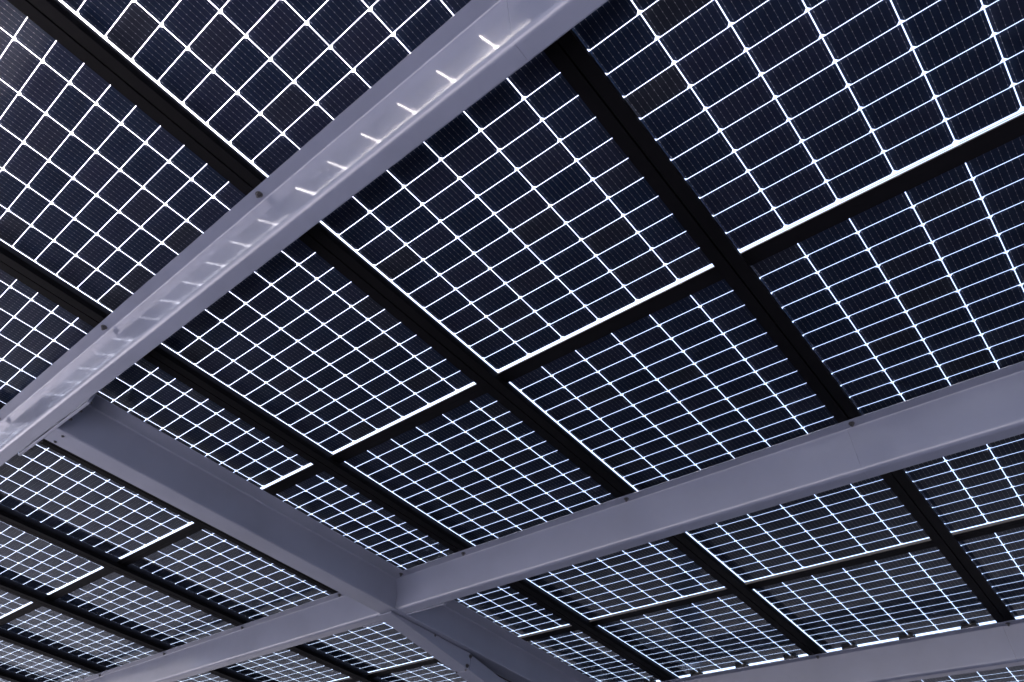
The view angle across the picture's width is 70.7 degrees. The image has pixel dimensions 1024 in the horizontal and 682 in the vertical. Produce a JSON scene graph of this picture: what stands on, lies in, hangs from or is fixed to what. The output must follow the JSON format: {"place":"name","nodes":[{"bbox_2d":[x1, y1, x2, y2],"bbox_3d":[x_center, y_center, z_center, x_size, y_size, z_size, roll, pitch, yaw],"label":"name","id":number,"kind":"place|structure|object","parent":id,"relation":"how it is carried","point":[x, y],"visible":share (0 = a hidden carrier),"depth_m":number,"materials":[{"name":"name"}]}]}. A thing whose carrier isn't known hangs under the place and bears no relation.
{"place":"outdoors","nodes":[
{"label":"outdoors","id":0,"kind":"place"},
{"bbox_2d":[0,0,1023,681],"label":"sky","id":1,"kind":"structure","parent":0,"point":[955,142],"materials":[{"name":"white"}]},
{"bbox_3d":[1.480,4.734,5.088,0.400,2.004,0.400,-27,-46,31],"label":"steel post","id":2,"kind":"object","parent":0,"visible":0},
{"bbox_2d":[378,611,507,681],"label":"support arm","id":3,"kind":"object","parent":2,"relation":"attached to","point":[465,665],"visible":1,"depth_m":4.41},
{"bbox_2d":[74,361,1023,681],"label":"roof beam","id":4,"kind":"structure","parent":3,"relation":"on","point":[968,413],"depth_m":3.28,"materials":[{"name":"grey metal"}]},
{"bbox_2d":[18,394,595,681],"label":"cross girder","id":5,"kind":"object","parent":4,"relation":"attached to","point":[104,434],"visible":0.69,"depth_m":3.75,"materials":[{"name":"grey metal"}]},
{"bbox_2d":[0,0,607,465],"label":"roof beam","id":6,"kind":"structure","parent":5,"relation":"on","point":[466,56],"depth_m":2.17,"materials":[{"name":"grey metal"}]},
{"bbox_2d":[0,672,26,681],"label":"mounting rail","id":7,"kind":"object","parent":6,"relation":"attached to","point":[8,677],"depth_m":6.51,"materials":[{"name":"black metal"}]},
{"bbox_2d":[0,633,102,673],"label":"mounting rail","id":8,"kind":"object","parent":6,"relation":"attached to","point":[44,652],"depth_m":5.91,"materials":[{"name":"black metal"}]},
{"bbox_2d":[0,640,94,681],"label":"solar panel","id":9,"kind":"object","parent":8,"relation":"on","point":[54,668],"visible":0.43,"depth_m":6.36,"materials":[{"name":"black glass"}]},
{"bbox_2d":[0,604,230,681],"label":"solar panel","id":10,"kind":"object","parent":8,"relation":"on","point":[19,632],"visible":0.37,"depth_m":5.77,"materials":[{"name":"black glass"}]},
{"bbox_2d":[0,581,248,681],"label":"mounting rail","id":11,"kind":"object","parent":6,"relation":"attached to","point":[36,599],"visible":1,"depth_m":5.29,"materials":[{"name":"black metal"}]},
{"bbox_2d":[0,590,36,621],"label":"solar panel","id":12,"kind":"object","parent":11,"relation":"on","point":[17,602],"visible":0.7,"depth_m":5.32,"materials":[{"name":"black glass"}]},
{"bbox_2d":[0,521,108,599],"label":"solar panel","id":13,"kind":"object","parent":11,"relation":"on","point":[22,581],"visible":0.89,"depth_m":4.76,"materials":[{"name":"black glass"}]},
{"bbox_2d":[49,570,354,681],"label":"solar panel","id":14,"kind":"object","parent":11,"relation":"on","point":[64,598],"visible":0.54,"depth_m":5.29,"materials":[{"name":"black glass"}]},
{"bbox_2d":[0,510,377,681],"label":"mounting rail","id":15,"kind":"object","parent":6,"relation":"attached to","point":[50,538],"visible":1,"depth_m":4.67,"materials":[{"name":"black metal"}]},
{"bbox_2d":[0,443,198,564],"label":"solar panel","id":16,"kind":"object","parent":15,"relation":"on","point":[47,476],"visible":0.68,"depth_m":4.13,"materials":[{"name":"black glass"}]},
{"bbox_2d":[121,526,436,676],"bbox_3d":[-1.412,1.825,4.869,1.057,0.047,2.126,-27,-54,31],"label":"solar panel","id":17,"kind":"object","parent":15,"relation":"on","point":[156,554],"visible":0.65,"depth_m":4.74,"materials":[{"name":"black glass"}]},
{"bbox_2d":[369,660,466,681],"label":"solar panel","id":18,"kind":"object","parent":15,"relation":"on","point":[422,670],"visible":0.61,"depth_m":5.59,"materials":[{"name":"black glass"}]},
{"bbox_2d":[0,408,510,681],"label":"mounting rail","id":19,"kind":"object","parent":6,"relation":"attached to","point":[105,473],"visible":0.42,"depth_m":3.95,"materials":[{"name":"black metal"}]},
{"bbox_2d":[0,247,674,681],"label":"mounting rail","id":20,"kind":"object","parent":6,"relation":"attached to","point":[46,287],"visible":1,"depth_m":3.35,"materials":[{"name":"black metal"}]},
{"bbox_2d":[0,269,317,491],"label":"solar panel","id":21,"kind":"object","parent":20,"relation":"on","point":[32,314],"visible":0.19,"depth_m":3.30,"materials":[{"name":"black glass"}]},
{"bbox_2d":[0,0,480,459],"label":"solar panel","id":22,"kind":"object","parent":20,"relation":"on","point":[44,87],"visible":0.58,"depth_m":2.67,"materials":[{"name":"black glass"}]},
{"bbox_2d":[267,468,574,639],"bbox_3d":[-0.601,1.406,4.323,1.057,0.047,2.126,-27,-54,31],"label":"solar panel","id":23,"kind":"object","parent":20,"relation":"on","point":[308,481],"visible":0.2,"depth_m":4.05,"materials":[{"name":"black glass"}]},
{"bbox_2d":[335,388,728,624],"bbox_3d":[0.210,0.986,3.777,1.057,0.047,2.126,-27,-54,31],"label":"solar panel","id":24,"kind":"object","parent":20,"relation":"on","point":[464,406],"visible":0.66,"depth_m":3.61,"materials":[{"name":"black glass"}]},
{"bbox_2d":[525,628,660,681],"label":"solar panel","id":25,"kind":"object","parent":20,"relation":"on","point":[581,662],"visible":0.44,"depth_m":5.02,"materials":[{"name":"black glass"}]},
{"bbox_2d":[592,591,808,678],"bbox_3d":[1.570,2.207,4.861,1.057,0.047,2.126,-27,-54,31],"label":"solar panel","id":26,"kind":"object","parent":20,"relation":"on","point":[723,638],"visible":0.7,"depth_m":4.61,"materials":[{"name":"black glass"}]},
{"bbox_2d":[7,0,824,655],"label":"mounting rail","id":27,"kind":"object","parent":6,"relation":"attached to","point":[77,38],"visible":1,"depth_m":2.55,"materials":[{"name":"black metal"}]},
{"bbox_2d":[54,0,718,377],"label":"solar panel","id":28,"kind":"object","parent":27,"relation":"on","point":[220,36],"visible":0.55,"depth_m":2.26,"materials":[{"name":"black glass"}]},
{"bbox_2d":[749,543,1023,681],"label":"solar panel","id":29,"kind":"object","parent":27,"relation":"on","point":[866,611],"visible":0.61,"depth_m":4.06,"materials":[{"name":"black glass"}]},
{"bbox_2d":[543,29,1015,622],"bbox_3d":[0.741,-0.235,2.394,0.088,0.029,8.522,-27,-54,31],"label":"mounting rail","id":30,"kind":"object","parent":6,"relation":"attached to","point":[569,55],"visible":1,"depth_m":2.35,"materials":[{"name":"black metal"}]},
{"bbox_2d":[501,273,932,587],"bbox_3d":[1.020,0.566,3.231,1.057,0.047,2.126,-27,-54,31],"label":"solar panel","id":31,"kind":"object","parent":30,"relation":"on","point":[682,301],"visible":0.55,"depth_m":3.03,"materials":[{"name":"black glass"}]},
{"bbox_2d":[572,0,1023,258],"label":"solar panel","id":32,"kind":"object","parent":30,"relation":"on","point":[631,38],"visible":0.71,"depth_m":1.98,"materials":[{"name":"black glass"}]},
{"bbox_2d":[745,124,1023,537],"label":"solar panel","id":33,"kind":"object","parent":30,"relation":"on","point":[982,158],"visible":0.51,"depth_m":2.47,"materials":[{"name":"black glass"}]},
{"bbox_2d":[955,522,1023,618],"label":"solar panel","id":34,"kind":"object","parent":30,"relation":"on","point":[998,558],"visible":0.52,"depth_m":3.61,"materials":[{"name":"black glass"}]},
{"bbox_2d":[662,618,1023,681],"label":"roof beam","id":35,"kind":"structure","parent":5,"relation":"attached to","point":[971,649],"depth_m":4.22,"materials":[{"name":"grey metal"}]}
]}

